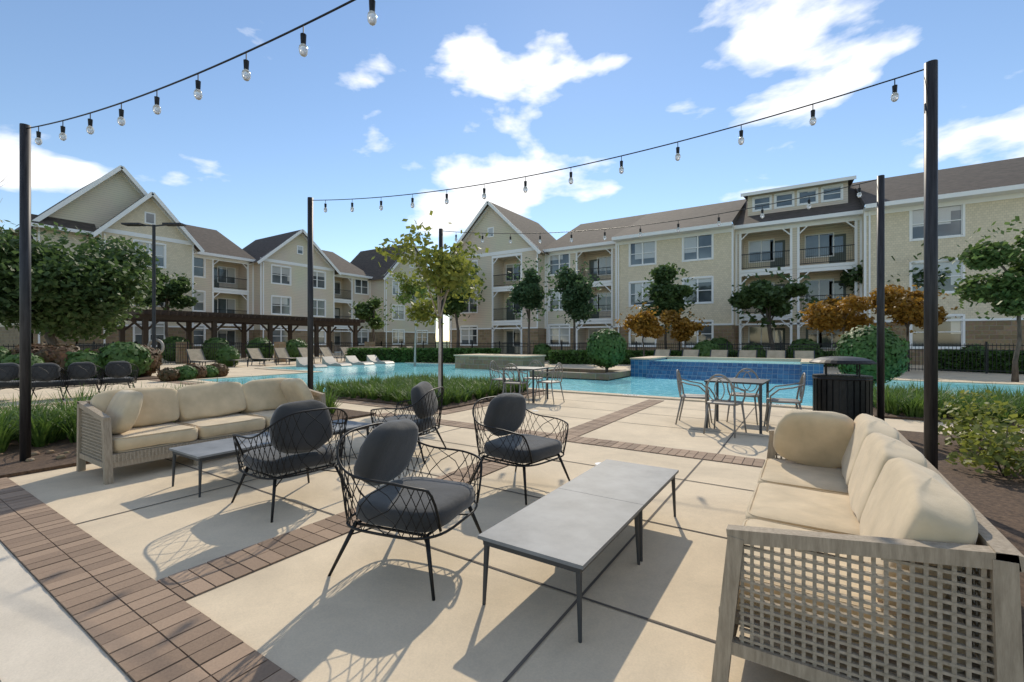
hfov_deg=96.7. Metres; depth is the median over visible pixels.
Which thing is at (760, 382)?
dining tables
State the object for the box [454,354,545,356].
stone planter cap
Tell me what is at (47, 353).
red foliage leaf
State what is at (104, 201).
building
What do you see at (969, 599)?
sofa weave
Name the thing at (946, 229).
window trim
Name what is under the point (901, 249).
building wall
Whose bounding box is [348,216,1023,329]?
leaf foliage
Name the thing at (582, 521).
coffee table tops
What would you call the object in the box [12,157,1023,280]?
building roof
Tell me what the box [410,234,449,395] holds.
pale tree trunks
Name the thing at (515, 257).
building soffit
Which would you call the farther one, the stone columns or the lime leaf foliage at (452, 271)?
the stone columns
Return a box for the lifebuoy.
[147,339,163,353]
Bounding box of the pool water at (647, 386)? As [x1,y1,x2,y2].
[204,363,1023,405]
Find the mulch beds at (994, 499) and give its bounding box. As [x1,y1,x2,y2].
[0,375,1023,666]
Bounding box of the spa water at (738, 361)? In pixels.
[656,359,800,363]
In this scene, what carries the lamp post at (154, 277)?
on the concrete deck
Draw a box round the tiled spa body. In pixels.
[203,358,822,384]
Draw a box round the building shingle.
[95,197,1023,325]
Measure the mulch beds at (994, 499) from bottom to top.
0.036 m
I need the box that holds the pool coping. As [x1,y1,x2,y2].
[184,362,1023,409]
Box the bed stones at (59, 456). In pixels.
[0,450,76,461]
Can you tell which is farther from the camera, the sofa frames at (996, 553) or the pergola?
the pergola
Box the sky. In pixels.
[0,0,1023,341]
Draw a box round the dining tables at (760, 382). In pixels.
[502,366,769,433]
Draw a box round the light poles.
[19,59,937,469]
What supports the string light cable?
hanging from the light poles
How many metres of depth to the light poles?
4.95 m
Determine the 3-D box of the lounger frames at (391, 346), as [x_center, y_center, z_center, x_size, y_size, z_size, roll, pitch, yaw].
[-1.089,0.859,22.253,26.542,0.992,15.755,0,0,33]
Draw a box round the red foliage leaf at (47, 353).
[8,343,229,380]
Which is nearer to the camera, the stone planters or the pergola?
the stone planters
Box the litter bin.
[809,356,876,419]
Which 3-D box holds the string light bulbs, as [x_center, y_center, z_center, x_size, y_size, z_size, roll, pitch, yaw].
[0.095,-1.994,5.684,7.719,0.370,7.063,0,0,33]
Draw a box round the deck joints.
[0,393,781,681]
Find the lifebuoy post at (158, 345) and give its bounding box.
[157,337,159,372]
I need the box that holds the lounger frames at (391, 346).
[186,346,814,366]
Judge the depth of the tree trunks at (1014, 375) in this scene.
20.93 m
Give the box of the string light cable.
[26,0,923,239]
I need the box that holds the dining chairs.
[488,360,805,437]
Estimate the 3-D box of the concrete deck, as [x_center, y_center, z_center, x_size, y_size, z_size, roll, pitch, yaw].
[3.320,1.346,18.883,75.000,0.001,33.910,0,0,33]
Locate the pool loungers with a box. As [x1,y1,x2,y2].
[296,355,394,367]
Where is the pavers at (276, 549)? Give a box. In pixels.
[1,392,663,600]
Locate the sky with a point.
(433, 95)
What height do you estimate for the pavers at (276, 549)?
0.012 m
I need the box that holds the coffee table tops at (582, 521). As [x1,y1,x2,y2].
[169,419,678,569]
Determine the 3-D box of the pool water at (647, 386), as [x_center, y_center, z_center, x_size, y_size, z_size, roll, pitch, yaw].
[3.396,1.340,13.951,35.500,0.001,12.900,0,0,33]
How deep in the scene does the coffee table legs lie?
2.32 m
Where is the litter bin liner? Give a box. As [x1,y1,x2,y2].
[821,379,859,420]
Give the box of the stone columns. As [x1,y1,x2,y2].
[176,342,384,363]
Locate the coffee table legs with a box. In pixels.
[172,427,675,642]
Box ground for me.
[436,342,448,347]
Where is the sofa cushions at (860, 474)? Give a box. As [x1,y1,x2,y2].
[90,378,977,671]
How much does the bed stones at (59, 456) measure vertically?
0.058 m
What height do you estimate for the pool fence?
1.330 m
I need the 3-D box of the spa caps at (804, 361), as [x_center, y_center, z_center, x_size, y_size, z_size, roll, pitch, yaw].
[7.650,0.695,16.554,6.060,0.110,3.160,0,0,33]
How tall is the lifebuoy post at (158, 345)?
1.500 m
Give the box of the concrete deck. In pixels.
[0,353,1023,681]
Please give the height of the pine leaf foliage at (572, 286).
4.715 m
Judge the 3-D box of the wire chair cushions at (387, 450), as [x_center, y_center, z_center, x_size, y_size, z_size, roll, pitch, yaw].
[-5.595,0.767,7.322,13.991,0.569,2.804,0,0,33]
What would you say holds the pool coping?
on the concrete deck
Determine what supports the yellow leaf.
attached to the tree trunks at (1014, 375)
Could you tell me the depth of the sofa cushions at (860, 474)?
2.68 m
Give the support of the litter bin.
on the concrete deck
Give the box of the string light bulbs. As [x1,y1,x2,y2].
[35,10,898,243]
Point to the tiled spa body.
(773, 373)
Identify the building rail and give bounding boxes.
[214,244,854,353]
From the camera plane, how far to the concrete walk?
2.04 m
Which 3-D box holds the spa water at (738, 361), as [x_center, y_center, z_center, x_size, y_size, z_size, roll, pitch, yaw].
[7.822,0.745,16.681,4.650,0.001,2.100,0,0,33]
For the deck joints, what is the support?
on the concrete deck
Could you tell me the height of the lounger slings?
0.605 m
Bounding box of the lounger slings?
[187,346,813,360]
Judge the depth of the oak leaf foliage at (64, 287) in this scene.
20.85 m
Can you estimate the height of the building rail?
7.080 m
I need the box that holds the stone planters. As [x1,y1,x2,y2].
[455,356,630,380]
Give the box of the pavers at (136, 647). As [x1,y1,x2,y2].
[0,379,764,681]
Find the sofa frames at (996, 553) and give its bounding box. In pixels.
[76,389,1023,681]
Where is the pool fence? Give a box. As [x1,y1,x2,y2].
[0,341,1023,373]
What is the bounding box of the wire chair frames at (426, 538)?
[0,363,570,600]
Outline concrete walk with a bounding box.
[0,542,131,681]
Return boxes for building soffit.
[214,221,852,353]
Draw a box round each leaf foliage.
[0,220,955,341]
[0,324,1023,384]
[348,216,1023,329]
[371,210,1023,479]
[504,257,604,326]
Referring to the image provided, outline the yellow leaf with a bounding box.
[615,284,957,341]
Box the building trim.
[31,165,1023,354]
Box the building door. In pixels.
[214,234,845,353]
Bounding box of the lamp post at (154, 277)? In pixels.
[121,223,185,372]
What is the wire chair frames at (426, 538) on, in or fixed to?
on the concrete deck
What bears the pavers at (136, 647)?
on the concrete deck
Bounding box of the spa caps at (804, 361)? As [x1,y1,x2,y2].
[630,356,817,363]
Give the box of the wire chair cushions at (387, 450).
[0,361,561,532]
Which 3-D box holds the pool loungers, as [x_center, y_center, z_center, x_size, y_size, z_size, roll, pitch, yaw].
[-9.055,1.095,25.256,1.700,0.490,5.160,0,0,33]
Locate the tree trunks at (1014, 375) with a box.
[44,265,1023,476]
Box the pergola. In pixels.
[115,309,364,357]
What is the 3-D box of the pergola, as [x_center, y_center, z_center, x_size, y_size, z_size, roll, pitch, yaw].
[-19.785,-0.280,35.265,5.400,3.260,16.984,0,0,33]
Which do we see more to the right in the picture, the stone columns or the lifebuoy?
the stone columns
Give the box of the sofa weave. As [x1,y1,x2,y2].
[81,395,994,681]
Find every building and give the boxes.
[0,171,859,353]
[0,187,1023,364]
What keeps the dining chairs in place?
on the concrete deck

